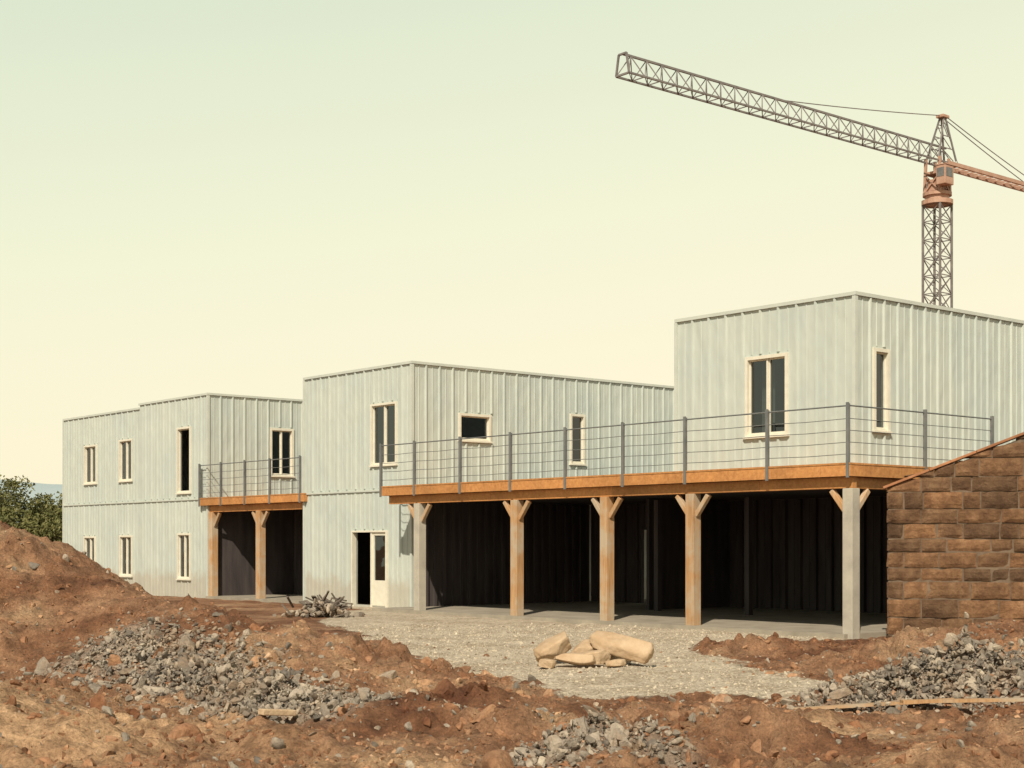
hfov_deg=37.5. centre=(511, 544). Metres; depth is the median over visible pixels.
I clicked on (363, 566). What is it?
doorway
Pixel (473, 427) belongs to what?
window glass
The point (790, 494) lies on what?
ceiling
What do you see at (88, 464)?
window glass
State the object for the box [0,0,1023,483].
sky
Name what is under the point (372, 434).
window frame
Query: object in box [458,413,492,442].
window frame
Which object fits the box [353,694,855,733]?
stones
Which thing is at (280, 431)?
window frame
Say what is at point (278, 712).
timber offcut
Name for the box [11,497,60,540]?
olive tree
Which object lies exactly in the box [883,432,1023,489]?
coping
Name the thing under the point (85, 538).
window frame
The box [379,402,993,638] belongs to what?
timber deck
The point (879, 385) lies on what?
window glass
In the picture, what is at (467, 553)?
side walls
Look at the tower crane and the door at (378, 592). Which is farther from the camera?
the tower crane
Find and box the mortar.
[888,439,1023,635]
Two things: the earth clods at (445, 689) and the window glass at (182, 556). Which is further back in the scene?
the window glass at (182, 556)
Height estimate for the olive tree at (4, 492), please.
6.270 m
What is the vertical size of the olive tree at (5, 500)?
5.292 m
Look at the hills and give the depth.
1844.78 m
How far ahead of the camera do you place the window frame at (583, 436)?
44.74 m
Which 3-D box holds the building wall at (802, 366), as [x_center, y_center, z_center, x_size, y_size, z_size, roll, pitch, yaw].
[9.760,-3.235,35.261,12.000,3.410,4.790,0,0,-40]
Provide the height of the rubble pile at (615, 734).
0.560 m
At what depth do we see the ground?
16.57 m
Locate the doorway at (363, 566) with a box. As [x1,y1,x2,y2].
[358,532,369,601]
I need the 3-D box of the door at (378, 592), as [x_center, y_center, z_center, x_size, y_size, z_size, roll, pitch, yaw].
[-3.953,0.685,42.227,0.150,2.170,1.740,0,0,-40]
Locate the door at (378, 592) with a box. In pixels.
[351,530,387,607]
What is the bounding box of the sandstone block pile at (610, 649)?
[533,630,653,667]
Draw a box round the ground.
[0,523,1023,767]
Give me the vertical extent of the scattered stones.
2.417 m
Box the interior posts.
[654,497,752,614]
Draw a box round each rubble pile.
[0,607,477,730]
[481,702,743,767]
[724,612,1023,718]
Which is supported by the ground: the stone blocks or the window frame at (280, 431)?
the stone blocks
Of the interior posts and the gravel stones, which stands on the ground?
the gravel stones
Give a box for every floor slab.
[206,594,302,603]
[372,599,886,638]
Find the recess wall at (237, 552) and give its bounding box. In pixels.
[218,509,302,595]
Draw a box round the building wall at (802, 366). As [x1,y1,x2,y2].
[678,295,1020,470]
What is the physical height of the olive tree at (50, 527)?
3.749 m
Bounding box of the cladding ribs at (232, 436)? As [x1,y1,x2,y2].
[66,396,302,597]
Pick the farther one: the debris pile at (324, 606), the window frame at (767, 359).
the debris pile at (324, 606)
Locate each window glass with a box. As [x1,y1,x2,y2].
[87,448,94,481]
[87,539,93,560]
[122,442,130,478]
[123,538,130,573]
[181,536,188,576]
[272,431,289,473]
[375,405,394,462]
[461,417,486,438]
[572,418,580,461]
[751,358,784,432]
[876,354,882,427]
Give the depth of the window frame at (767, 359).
31.26 m
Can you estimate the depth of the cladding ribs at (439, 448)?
43.09 m
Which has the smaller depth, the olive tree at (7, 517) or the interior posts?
the interior posts
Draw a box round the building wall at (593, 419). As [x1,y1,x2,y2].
[306,364,672,607]
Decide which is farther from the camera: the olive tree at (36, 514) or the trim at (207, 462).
the olive tree at (36, 514)
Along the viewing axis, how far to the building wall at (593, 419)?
43.24 m
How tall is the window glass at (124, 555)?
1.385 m
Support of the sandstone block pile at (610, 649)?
on the ground
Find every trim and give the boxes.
[62,393,302,595]
[303,361,673,606]
[674,291,1023,470]
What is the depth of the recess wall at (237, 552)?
50.30 m
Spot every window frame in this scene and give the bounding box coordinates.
[82,444,97,484]
[83,536,95,561]
[117,438,132,482]
[119,535,132,576]
[175,426,191,493]
[175,533,190,579]
[269,428,294,477]
[369,401,397,466]
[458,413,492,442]
[569,414,586,465]
[743,352,789,438]
[872,347,892,433]
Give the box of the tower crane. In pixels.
[615,51,1023,307]
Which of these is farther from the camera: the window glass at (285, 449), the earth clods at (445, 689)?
the window glass at (285, 449)
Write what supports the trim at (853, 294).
attached to the building wall at (802, 366)
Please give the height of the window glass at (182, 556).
1.465 m
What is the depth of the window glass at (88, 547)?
56.28 m
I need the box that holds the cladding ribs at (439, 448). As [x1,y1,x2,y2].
[308,365,673,606]
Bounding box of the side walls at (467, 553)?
[426,499,727,609]
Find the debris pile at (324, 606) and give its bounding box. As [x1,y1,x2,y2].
[273,591,364,617]
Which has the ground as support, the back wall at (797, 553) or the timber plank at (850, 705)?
the timber plank at (850, 705)
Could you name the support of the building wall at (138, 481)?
on the ground
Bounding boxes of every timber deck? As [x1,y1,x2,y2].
[198,455,306,598]
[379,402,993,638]
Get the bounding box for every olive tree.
[0,474,25,511]
[0,475,54,523]
[0,506,35,528]
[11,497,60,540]
[16,491,61,522]
[22,508,61,541]
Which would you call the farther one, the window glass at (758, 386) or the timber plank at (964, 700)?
the window glass at (758, 386)
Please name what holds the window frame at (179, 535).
attached to the building wall at (138, 481)
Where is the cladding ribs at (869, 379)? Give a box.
[684,297,1023,469]
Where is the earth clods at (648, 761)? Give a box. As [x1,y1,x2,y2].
[0,521,1023,767]
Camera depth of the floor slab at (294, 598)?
47.79 m
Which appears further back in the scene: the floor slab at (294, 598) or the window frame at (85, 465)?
the window frame at (85, 465)
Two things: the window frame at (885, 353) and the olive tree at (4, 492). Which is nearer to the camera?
the window frame at (885, 353)
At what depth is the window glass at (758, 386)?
31.37 m
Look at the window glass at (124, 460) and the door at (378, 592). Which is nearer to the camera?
the door at (378, 592)
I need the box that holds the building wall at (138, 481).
[64,395,300,597]
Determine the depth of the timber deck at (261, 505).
46.90 m
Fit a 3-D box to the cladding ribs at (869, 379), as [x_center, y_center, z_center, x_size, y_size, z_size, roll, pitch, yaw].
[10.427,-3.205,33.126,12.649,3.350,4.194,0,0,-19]
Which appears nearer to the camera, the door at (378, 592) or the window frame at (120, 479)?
the door at (378, 592)
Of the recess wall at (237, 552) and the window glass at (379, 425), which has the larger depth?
the recess wall at (237, 552)
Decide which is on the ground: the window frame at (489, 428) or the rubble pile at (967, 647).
the rubble pile at (967, 647)
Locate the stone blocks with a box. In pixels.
[886,435,1023,637]
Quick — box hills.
[0,479,61,508]
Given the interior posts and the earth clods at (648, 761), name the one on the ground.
the earth clods at (648, 761)
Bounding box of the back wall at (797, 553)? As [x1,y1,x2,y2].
[591,496,887,612]
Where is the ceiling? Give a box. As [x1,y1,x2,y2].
[476,489,887,504]
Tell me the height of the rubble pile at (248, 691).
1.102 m
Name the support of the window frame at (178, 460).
attached to the building wall at (138, 481)
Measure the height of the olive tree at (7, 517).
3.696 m
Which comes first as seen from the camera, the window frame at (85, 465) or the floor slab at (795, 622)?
the floor slab at (795, 622)
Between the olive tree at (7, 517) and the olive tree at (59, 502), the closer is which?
the olive tree at (7, 517)
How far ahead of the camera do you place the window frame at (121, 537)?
53.81 m
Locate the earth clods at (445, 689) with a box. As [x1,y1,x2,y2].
[10,632,999,767]
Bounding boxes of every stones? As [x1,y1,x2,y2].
[0,531,1022,767]
[325,623,839,698]
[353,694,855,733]
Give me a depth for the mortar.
26.71 m
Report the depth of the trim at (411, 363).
42.83 m
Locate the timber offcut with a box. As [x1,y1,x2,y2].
[258,708,295,715]
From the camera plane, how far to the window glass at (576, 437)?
44.69 m
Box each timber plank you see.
[745,698,953,710]
[900,697,1023,703]
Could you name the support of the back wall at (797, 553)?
on the floor slab at (795, 622)
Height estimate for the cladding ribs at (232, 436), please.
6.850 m

